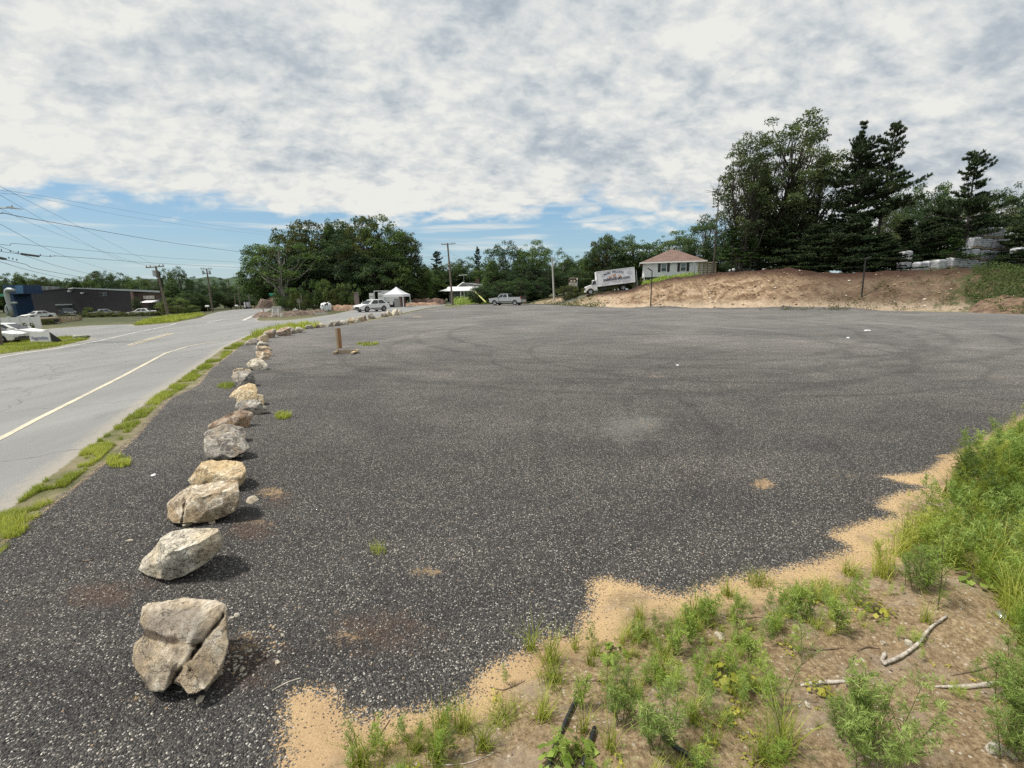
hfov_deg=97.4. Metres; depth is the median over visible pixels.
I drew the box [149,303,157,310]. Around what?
door
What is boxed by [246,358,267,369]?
boulder
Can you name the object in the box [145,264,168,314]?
utility pole
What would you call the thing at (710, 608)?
weed plant
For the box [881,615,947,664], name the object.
fallen branch
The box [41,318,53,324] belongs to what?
bush
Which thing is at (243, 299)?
leafy tree
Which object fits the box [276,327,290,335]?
boulder
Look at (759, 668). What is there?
plant litter
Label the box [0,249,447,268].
power line
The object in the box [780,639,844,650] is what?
twig
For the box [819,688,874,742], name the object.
weed plant
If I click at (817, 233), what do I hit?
pine tree
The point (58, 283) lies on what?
leafy tree
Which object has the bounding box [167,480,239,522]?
boulder
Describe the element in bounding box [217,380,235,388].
grass
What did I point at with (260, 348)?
boulder
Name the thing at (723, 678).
leafy weed
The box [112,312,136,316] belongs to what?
bush
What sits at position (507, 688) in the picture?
twig
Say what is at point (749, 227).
oak tree
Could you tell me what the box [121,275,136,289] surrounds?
leafy tree
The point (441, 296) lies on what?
leafy tree
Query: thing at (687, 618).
weed plant
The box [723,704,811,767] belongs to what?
grass tuft
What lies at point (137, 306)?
leafy tree
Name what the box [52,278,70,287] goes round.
leafy tree
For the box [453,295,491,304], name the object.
porch weeds
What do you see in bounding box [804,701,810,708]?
pebble
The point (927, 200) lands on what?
leafy tree
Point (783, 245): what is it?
pine tree
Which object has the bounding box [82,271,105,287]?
leafy tree
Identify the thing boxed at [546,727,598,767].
leafy weed
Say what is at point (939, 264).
wrapped pallet
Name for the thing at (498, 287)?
bush
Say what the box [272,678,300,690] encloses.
twig
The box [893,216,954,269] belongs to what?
pine tree
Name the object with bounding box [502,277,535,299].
leafy tree
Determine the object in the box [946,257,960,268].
wrapped pallet
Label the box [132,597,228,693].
boulder
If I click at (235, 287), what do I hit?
leafy tree
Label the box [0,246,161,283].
power line
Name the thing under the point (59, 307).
doorway
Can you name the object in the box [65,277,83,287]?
leafy tree
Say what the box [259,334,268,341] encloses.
boulder
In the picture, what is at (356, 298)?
stone pillar
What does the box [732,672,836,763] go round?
grass tuft
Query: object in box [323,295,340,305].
bush
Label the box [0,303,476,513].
road
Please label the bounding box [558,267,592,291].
leafy tree
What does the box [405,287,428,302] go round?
bush
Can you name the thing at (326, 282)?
bush
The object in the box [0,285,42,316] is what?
dust collector
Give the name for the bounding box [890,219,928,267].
pine tree
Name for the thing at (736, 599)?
weed plant
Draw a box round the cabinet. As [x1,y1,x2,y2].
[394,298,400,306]
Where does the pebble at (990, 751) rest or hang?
on the ground at (314, 722)
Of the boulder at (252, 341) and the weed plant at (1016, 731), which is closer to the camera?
the weed plant at (1016, 731)
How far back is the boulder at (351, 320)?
36.72 m
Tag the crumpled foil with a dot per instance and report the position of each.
(999, 612)
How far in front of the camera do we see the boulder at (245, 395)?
9.69 m
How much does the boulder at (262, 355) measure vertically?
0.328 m
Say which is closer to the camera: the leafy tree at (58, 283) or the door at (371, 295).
the door at (371, 295)
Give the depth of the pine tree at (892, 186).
49.08 m
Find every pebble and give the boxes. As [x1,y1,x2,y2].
[182,522,193,526]
[196,695,204,704]
[246,495,258,502]
[714,631,725,640]
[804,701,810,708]
[880,640,887,645]
[904,639,912,646]
[984,741,1003,755]
[1002,746,1017,760]
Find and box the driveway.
[553,289,627,303]
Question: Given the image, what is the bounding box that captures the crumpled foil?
[994,610,1008,619]
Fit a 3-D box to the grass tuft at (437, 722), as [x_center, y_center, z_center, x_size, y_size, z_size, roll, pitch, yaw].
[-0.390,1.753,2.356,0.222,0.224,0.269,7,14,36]
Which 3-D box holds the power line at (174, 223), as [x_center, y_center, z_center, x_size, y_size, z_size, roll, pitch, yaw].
[-28.671,-16.970,51.969,25.244,5.127,69.831,1,12,9]
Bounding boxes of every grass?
[0,335,88,353]
[0,437,114,522]
[0,496,53,552]
[101,335,254,446]
[103,452,131,467]
[134,312,204,324]
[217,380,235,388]
[249,320,321,337]
[273,409,294,419]
[357,341,378,345]
[368,537,386,555]
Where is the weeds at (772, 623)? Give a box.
[340,569,875,767]
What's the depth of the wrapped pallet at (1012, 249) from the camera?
44.42 m
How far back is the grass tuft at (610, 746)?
2.13 m
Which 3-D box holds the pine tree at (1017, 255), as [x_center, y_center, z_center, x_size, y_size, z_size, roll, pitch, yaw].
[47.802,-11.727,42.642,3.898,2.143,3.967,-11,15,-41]
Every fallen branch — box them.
[799,679,847,686]
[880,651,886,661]
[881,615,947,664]
[934,679,1004,688]
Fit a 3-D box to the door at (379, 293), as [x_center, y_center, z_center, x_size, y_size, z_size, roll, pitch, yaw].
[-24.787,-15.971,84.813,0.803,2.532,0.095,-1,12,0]
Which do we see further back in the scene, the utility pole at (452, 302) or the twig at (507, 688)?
the utility pole at (452, 302)
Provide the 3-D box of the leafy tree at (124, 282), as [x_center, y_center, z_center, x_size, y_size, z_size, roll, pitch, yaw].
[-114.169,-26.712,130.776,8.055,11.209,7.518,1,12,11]
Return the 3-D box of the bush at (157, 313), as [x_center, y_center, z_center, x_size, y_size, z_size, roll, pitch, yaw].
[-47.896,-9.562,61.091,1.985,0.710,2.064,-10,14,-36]
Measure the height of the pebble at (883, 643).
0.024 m
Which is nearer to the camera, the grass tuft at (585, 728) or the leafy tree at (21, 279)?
the grass tuft at (585, 728)
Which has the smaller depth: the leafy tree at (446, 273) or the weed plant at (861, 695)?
the weed plant at (861, 695)
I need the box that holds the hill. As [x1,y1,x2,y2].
[5,277,280,300]
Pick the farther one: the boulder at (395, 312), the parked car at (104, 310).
the parked car at (104, 310)
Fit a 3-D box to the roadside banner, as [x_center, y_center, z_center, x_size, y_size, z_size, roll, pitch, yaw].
[-25.854,-2.574,24.876,1.434,0.650,0.403,-5,12,-18]
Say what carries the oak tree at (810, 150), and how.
on the ground at (314, 722)
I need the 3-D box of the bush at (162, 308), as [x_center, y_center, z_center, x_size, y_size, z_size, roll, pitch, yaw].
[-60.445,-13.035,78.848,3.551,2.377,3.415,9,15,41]
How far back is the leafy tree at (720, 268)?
88.11 m
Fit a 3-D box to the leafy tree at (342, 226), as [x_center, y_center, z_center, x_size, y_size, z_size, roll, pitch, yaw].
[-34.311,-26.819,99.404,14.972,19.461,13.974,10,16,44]
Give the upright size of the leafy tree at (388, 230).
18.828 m
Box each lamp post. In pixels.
[647,268,652,305]
[861,256,871,296]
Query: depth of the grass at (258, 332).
30.97 m
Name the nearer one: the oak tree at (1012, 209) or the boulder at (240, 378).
the boulder at (240, 378)
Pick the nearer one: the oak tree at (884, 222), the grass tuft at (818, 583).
the grass tuft at (818, 583)
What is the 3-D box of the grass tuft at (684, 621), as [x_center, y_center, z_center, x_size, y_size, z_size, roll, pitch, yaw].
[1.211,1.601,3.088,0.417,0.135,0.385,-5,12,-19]
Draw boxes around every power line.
[0,186,126,250]
[0,190,420,242]
[0,212,438,258]
[0,243,437,264]
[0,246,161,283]
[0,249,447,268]
[0,257,159,286]
[2,196,156,265]
[2,225,155,282]
[2,262,161,288]
[4,193,429,243]
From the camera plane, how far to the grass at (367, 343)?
21.04 m
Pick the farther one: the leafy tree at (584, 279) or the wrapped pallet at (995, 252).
the leafy tree at (584, 279)
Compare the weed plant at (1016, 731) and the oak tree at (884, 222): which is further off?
the oak tree at (884, 222)
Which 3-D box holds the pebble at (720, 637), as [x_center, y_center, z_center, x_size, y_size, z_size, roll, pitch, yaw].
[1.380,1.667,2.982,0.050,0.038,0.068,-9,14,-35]
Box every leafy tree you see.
[0,273,24,306]
[11,272,27,284]
[20,273,42,284]
[26,276,52,289]
[46,278,67,287]
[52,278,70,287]
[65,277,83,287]
[77,275,99,287]
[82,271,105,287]
[92,270,121,288]
[104,272,130,288]
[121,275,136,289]
[124,276,151,289]
[130,298,142,310]
[140,278,157,290]
[156,268,179,291]
[158,281,184,310]
[165,265,193,303]
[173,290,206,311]
[184,276,208,299]
[194,296,215,311]
[199,283,225,307]
[211,278,235,307]
[220,293,241,308]
[227,283,247,298]
[233,242,275,302]
[240,295,253,306]
[241,238,322,307]
[247,296,256,305]
[256,224,314,294]
[260,249,315,297]
[277,239,350,297]
[283,219,337,299]
[307,219,357,304]
[307,233,379,300]
[316,218,338,278]
[332,215,389,303]
[335,215,384,300]
[347,249,404,299]
[354,213,422,288]
[377,246,419,300]
[383,228,424,302]
[411,261,434,300]
[418,273,441,298]
[430,270,449,299]
[430,278,449,299]
[432,262,464,301]
[448,256,483,279]
[451,263,470,286]
[454,270,482,282]
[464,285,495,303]
[470,265,485,282]
[478,240,522,294]
[480,260,501,297]
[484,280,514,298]
[501,259,543,296]
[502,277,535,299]
[511,239,556,293]
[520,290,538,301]
[523,280,550,300]
[528,265,568,297]
[542,248,569,287]
[551,255,574,294]
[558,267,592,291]
[560,256,586,291]
[578,256,598,291]
[582,234,632,291]
[584,236,613,291]
[609,234,658,287]
[634,254,654,279]
[648,230,699,258]
[676,213,727,263]
[700,234,730,272]
[719,244,753,271]
[739,228,769,270]
[815,214,837,272]
[835,210,882,272]
[883,186,930,263]
[889,183,961,248]
[922,181,971,258]
[984,181,1023,226]
[1004,198,1023,228]
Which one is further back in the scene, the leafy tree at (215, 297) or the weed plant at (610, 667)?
the leafy tree at (215, 297)
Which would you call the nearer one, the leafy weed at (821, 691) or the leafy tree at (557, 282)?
the leafy weed at (821, 691)
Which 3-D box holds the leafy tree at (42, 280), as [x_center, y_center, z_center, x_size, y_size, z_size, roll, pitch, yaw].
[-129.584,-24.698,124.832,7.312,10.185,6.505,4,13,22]
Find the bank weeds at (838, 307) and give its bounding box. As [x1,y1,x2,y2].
[760,267,955,310]
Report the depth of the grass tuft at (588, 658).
2.79 m
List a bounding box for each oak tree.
[711,131,785,271]
[721,139,811,270]
[735,107,850,253]
[783,144,859,244]
[866,203,911,246]
[958,189,1023,230]
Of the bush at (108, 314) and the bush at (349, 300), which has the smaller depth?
the bush at (108, 314)
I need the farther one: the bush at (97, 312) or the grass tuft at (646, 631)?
the bush at (97, 312)
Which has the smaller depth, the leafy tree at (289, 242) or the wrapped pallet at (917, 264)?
the wrapped pallet at (917, 264)
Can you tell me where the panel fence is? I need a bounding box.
[0,316,41,327]
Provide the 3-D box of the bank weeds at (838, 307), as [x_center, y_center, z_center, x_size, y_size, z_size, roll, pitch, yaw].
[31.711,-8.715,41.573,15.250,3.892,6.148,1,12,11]
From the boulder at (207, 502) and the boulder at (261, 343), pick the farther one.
the boulder at (261, 343)
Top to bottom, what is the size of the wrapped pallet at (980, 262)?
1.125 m
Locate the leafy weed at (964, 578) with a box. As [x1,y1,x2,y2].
[955,567,999,588]
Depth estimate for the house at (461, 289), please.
99.83 m
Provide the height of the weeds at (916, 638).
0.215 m
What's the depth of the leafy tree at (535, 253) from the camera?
100.61 m
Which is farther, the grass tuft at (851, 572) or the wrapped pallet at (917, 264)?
the wrapped pallet at (917, 264)
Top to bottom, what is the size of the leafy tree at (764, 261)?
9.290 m
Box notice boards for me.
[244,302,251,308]
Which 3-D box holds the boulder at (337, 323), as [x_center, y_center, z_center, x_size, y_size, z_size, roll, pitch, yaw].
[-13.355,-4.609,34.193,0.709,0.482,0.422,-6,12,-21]
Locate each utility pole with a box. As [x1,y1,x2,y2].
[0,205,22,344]
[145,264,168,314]
[200,267,213,311]
[441,242,454,304]
[551,257,554,299]
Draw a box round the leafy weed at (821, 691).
[805,675,834,698]
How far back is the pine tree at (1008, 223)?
50.62 m
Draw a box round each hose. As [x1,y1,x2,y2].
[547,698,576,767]
[581,726,596,767]
[662,734,704,767]
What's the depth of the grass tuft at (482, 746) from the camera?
2.26 m
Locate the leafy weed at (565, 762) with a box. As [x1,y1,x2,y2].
[537,740,583,767]
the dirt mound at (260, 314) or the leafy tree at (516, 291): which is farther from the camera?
the leafy tree at (516, 291)
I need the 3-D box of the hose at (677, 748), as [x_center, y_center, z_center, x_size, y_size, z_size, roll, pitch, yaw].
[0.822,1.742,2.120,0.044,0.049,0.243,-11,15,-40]
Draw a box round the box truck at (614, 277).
[584,267,637,293]
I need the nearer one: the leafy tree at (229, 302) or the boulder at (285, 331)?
the boulder at (285, 331)
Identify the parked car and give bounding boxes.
[1,323,48,339]
[1,328,29,342]
[20,311,56,317]
[90,309,117,314]
[127,308,156,314]
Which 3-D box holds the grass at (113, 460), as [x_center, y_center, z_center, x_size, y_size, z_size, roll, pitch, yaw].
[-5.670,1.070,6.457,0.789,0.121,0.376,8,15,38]
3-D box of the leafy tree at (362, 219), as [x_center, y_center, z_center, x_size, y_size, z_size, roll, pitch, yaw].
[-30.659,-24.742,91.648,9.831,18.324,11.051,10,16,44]
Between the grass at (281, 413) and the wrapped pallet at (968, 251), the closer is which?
the grass at (281, 413)
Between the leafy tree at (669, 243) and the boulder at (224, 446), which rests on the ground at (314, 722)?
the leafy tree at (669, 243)
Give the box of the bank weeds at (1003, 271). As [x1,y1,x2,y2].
[963,261,1023,313]
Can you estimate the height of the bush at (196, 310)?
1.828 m
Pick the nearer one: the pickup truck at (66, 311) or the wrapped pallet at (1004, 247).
the wrapped pallet at (1004, 247)
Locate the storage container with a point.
(379, 293)
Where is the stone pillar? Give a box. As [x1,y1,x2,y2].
[353,292,358,304]
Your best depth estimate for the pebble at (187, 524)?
4.61 m
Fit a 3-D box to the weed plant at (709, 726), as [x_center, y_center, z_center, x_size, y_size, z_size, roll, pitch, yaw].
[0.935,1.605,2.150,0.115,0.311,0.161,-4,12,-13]
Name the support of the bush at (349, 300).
on the ground at (314, 722)
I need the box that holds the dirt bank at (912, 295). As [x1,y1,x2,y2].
[540,267,1023,311]
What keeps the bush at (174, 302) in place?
on the ground at (314, 722)
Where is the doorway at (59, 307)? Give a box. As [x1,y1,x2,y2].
[56,305,70,313]
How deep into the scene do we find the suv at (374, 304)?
60.39 m
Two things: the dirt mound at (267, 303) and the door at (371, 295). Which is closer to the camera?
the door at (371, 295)
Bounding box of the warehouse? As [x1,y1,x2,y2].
[31,286,162,314]
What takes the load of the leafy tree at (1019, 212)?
on the ground at (314, 722)
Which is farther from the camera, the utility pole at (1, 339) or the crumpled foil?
the utility pole at (1, 339)
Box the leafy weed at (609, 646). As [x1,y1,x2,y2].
[598,642,630,666]
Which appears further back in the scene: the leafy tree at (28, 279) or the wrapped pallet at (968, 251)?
the leafy tree at (28, 279)
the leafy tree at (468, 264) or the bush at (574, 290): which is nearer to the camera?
the bush at (574, 290)
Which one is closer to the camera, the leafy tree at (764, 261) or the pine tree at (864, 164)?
the pine tree at (864, 164)
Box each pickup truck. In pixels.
[58,308,76,315]
[489,294,525,304]
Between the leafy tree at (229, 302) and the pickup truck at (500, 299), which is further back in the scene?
the leafy tree at (229, 302)
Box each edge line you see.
[0,323,176,357]
[0,341,220,439]
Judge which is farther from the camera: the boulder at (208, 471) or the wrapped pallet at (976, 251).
the wrapped pallet at (976, 251)
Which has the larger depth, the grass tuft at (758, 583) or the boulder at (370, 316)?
the boulder at (370, 316)
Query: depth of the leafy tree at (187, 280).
108.63 m
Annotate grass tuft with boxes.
[324,705,398,767]
[405,696,472,767]
[413,685,465,730]
[429,686,488,747]
[445,695,515,755]
[468,680,530,739]
[495,668,568,725]
[506,602,555,653]
[506,612,583,667]
[526,637,573,698]
[559,621,588,652]
[561,680,609,735]
[569,630,605,667]
[585,701,640,754]
[609,631,707,694]
[617,605,662,644]
[624,597,654,624]
[653,599,716,636]
[676,575,724,618]
[679,672,716,718]
[712,570,759,598]
[718,621,744,655]
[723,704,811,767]
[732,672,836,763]
[737,561,783,590]
[773,576,820,600]
[789,565,847,597]
[824,549,877,579]
[912,587,944,624]
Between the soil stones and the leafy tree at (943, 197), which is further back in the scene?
the leafy tree at (943, 197)
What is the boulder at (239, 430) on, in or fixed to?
on the gravel lot
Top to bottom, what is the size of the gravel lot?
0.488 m
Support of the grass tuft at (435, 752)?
on the ground at (314, 722)
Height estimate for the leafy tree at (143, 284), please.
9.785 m
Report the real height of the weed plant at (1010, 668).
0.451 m
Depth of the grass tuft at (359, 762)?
2.19 m
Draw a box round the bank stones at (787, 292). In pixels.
[539,270,1015,310]
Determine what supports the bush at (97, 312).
on the ground at (314, 722)
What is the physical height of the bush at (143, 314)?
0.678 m
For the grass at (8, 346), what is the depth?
23.75 m
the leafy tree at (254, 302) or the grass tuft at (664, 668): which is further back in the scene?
the leafy tree at (254, 302)
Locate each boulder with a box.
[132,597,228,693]
[138,528,223,579]
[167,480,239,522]
[188,460,246,486]
[203,432,249,459]
[204,424,245,438]
[208,409,252,428]
[229,383,257,397]
[232,371,255,386]
[233,368,251,373]
[235,399,266,414]
[236,390,264,404]
[245,338,257,344]
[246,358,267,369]
[256,341,268,346]
[256,346,271,350]
[256,351,269,359]
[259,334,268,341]
[262,350,272,355]
[263,329,276,337]
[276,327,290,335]
[290,327,295,333]
[295,327,303,332]
[305,325,313,328]
[326,321,332,326]
[333,320,340,325]
[340,320,348,324]
[346,316,354,322]
[367,313,375,318]
[392,309,398,315]
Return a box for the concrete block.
[271,306,282,312]
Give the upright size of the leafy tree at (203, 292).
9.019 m
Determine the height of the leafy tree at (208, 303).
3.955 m
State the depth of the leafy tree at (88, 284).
129.82 m
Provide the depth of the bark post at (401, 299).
82.33 m
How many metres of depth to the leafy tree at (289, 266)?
86.24 m
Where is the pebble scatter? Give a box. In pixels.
[221,625,284,678]
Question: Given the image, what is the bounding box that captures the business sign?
[568,278,576,290]
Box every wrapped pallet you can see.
[896,261,911,271]
[897,251,912,261]
[911,262,927,269]
[923,261,931,269]
[930,259,947,270]
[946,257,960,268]
[956,247,971,257]
[958,258,969,268]
[965,237,982,247]
[967,259,978,268]
[970,248,980,259]
[975,249,990,260]
[976,227,993,237]
[978,261,988,267]
[979,238,992,249]
[988,239,1002,249]
[989,250,999,259]
[991,227,1004,238]
[999,239,1009,250]
[1009,247,1023,258]
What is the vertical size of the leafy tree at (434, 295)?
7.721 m
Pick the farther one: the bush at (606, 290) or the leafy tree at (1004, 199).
the bush at (606, 290)
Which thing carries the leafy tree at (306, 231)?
on the ground at (314, 722)
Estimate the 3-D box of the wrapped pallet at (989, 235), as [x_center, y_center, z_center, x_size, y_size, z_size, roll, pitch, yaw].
[49.424,-15.783,46.977,1.058,1.125,1.013,0,12,7]
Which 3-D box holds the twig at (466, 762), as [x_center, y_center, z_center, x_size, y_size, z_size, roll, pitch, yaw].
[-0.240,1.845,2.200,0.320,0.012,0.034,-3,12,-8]
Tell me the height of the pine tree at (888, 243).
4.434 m
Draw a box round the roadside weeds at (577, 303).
[539,293,604,306]
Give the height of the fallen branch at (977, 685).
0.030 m
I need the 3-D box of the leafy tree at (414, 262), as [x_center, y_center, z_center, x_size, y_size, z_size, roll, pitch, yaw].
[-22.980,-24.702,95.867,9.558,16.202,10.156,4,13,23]
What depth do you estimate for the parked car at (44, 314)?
83.52 m
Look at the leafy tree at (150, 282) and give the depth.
130.18 m
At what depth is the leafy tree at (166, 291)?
96.98 m
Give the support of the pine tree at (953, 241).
on the ground at (314, 722)
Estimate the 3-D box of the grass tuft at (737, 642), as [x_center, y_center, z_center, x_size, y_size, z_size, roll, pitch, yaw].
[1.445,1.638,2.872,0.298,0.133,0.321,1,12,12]
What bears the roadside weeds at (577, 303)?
on the dirt bank at (912, 295)
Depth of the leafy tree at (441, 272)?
117.99 m
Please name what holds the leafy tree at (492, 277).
on the ground at (314, 722)
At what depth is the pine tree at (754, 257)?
56.63 m
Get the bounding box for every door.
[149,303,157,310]
[369,293,373,299]
[378,292,382,298]
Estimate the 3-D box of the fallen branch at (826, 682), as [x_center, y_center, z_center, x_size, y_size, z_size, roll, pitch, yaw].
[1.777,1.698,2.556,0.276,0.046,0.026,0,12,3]
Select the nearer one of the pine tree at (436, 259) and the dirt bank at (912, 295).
the dirt bank at (912, 295)
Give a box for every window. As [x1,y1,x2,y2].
[661,263,666,271]
[680,263,685,271]
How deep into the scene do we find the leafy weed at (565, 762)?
2.08 m
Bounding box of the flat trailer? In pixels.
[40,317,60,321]
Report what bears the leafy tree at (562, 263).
on the ground at (314, 722)
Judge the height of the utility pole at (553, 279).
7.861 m
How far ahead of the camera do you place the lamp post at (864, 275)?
42.42 m
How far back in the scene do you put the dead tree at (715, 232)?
57.40 m
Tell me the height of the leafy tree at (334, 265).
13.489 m
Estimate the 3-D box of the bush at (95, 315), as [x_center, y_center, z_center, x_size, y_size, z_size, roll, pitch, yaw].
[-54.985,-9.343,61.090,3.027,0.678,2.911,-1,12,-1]
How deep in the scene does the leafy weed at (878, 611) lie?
3.11 m
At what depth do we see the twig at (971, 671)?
2.66 m
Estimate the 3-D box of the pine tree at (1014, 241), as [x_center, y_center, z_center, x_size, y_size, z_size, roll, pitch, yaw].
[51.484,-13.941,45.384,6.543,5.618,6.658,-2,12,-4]
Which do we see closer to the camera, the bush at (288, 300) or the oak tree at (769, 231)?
the oak tree at (769, 231)
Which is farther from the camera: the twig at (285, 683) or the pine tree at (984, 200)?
the pine tree at (984, 200)
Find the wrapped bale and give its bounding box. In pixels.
[320,302,331,310]
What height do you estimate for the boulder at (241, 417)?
0.322 m
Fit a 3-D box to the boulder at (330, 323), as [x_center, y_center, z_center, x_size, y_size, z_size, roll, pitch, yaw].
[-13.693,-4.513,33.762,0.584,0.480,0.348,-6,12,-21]
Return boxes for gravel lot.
[0,304,1023,767]
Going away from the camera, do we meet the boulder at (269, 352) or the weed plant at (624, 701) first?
the weed plant at (624, 701)
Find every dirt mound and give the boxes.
[251,309,328,317]
[255,295,289,308]
[331,304,354,310]
[406,302,438,305]
[412,298,445,304]
[968,295,1023,313]
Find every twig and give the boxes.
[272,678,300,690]
[430,752,494,765]
[490,681,523,689]
[555,679,642,682]
[739,617,791,627]
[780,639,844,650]
[835,646,879,687]
[950,665,991,675]
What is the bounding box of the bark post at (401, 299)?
[399,291,405,306]
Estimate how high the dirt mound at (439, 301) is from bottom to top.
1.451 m
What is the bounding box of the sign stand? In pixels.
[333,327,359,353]
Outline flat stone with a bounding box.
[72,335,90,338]
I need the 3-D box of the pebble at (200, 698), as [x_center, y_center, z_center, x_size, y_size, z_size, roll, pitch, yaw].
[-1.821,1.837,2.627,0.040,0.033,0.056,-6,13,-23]
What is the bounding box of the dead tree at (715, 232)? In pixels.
[701,177,726,272]
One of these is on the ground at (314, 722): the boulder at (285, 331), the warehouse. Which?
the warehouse
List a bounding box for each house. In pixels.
[440,279,481,302]
[639,238,707,282]
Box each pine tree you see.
[156,270,167,301]
[430,251,445,276]
[474,246,481,280]
[716,226,751,271]
[735,234,770,270]
[743,217,806,269]
[781,221,849,271]
[784,240,819,269]
[799,211,903,272]
[816,120,898,272]
[842,232,928,271]
[858,120,933,233]
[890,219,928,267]
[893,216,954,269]
[921,149,1023,239]
[930,234,985,260]
[960,212,1014,250]
[982,218,1023,264]
[992,249,1023,268]
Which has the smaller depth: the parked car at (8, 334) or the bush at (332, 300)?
the parked car at (8, 334)
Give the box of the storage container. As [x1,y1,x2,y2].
[369,290,402,301]
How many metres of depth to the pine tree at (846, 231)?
49.09 m
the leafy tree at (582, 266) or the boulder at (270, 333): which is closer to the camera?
the boulder at (270, 333)
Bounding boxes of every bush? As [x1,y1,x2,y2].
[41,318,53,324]
[82,307,94,317]
[86,311,109,317]
[91,313,116,316]
[104,311,125,316]
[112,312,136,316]
[131,312,153,315]
[139,311,156,315]
[151,311,165,315]
[153,297,192,313]
[156,303,178,313]
[178,305,201,312]
[272,287,297,310]
[290,290,303,309]
[295,295,312,310]
[298,280,325,309]
[313,278,336,307]
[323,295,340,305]
[328,286,348,305]
[336,283,360,305]
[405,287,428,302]
[555,285,583,299]
[572,287,585,293]
[601,285,613,291]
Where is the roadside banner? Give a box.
[29,331,61,342]
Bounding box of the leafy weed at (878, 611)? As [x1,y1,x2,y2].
[859,597,895,618]
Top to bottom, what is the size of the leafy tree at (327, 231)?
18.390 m
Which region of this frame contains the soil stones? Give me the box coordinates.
[422,493,1020,760]
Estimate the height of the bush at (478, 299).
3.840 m
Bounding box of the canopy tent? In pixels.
[383,287,410,306]
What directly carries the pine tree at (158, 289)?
on the ground at (314, 722)
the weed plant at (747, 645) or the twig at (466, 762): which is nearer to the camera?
the twig at (466, 762)
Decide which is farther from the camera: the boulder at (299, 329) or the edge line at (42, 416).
the boulder at (299, 329)
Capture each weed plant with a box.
[566,671,596,709]
[594,654,618,699]
[600,662,644,727]
[630,676,687,757]
[659,655,698,731]
[664,620,690,655]
[667,614,684,650]
[676,602,703,645]
[697,597,720,626]
[699,692,726,745]
[729,587,746,627]
[735,632,764,662]
[754,666,816,763]
[782,595,814,664]
[783,577,815,618]
[783,619,824,700]
[819,595,856,633]
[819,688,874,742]
[830,655,960,767]
[894,543,948,593]
[915,526,972,609]
[973,632,1023,719]
[973,671,1023,760]
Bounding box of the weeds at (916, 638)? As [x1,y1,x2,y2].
[808,576,1022,746]
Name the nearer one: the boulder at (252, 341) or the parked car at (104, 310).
the boulder at (252, 341)
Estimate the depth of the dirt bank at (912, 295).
46.48 m
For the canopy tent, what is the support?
on the road
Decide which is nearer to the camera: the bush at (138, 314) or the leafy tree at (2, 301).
the bush at (138, 314)
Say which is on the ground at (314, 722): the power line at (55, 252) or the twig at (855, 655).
the twig at (855, 655)
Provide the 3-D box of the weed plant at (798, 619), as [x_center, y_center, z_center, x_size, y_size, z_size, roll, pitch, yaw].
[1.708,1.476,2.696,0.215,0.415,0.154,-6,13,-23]
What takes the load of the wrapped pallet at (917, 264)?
on the ground at (314, 722)
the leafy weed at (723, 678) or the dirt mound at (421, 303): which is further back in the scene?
the dirt mound at (421, 303)
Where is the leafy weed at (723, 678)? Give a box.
[705,657,755,699]
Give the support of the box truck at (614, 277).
on the driveway
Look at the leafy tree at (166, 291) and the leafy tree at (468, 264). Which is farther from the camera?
the leafy tree at (468, 264)
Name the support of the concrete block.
on the ground at (314, 722)
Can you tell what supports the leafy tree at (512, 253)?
on the ground at (314, 722)
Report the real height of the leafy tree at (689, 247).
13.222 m
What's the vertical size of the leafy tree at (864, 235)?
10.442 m
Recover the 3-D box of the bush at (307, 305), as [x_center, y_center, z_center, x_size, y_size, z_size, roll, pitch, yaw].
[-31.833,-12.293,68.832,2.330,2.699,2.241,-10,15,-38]
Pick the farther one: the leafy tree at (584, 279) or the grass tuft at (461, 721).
the leafy tree at (584, 279)
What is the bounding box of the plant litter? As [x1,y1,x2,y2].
[362,497,1013,756]
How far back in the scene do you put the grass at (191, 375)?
10.88 m
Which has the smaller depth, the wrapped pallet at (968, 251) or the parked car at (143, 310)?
the wrapped pallet at (968, 251)
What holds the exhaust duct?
on the ground at (314, 722)
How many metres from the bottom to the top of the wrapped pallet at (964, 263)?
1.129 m
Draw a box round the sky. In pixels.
[0,0,1023,289]
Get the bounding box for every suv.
[353,299,389,311]
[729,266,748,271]
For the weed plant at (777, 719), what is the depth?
2.04 m
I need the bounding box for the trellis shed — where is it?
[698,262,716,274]
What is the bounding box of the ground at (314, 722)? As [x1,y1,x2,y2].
[0,268,1023,767]
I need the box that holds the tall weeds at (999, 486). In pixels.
[856,402,1023,679]
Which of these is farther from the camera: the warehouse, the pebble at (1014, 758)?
the warehouse
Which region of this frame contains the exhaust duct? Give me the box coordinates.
[3,288,17,316]
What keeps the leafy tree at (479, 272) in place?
on the ground at (314, 722)
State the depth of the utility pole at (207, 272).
95.41 m
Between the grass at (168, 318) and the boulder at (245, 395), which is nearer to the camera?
the boulder at (245, 395)
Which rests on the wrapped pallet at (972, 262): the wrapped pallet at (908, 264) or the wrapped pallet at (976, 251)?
the wrapped pallet at (976, 251)

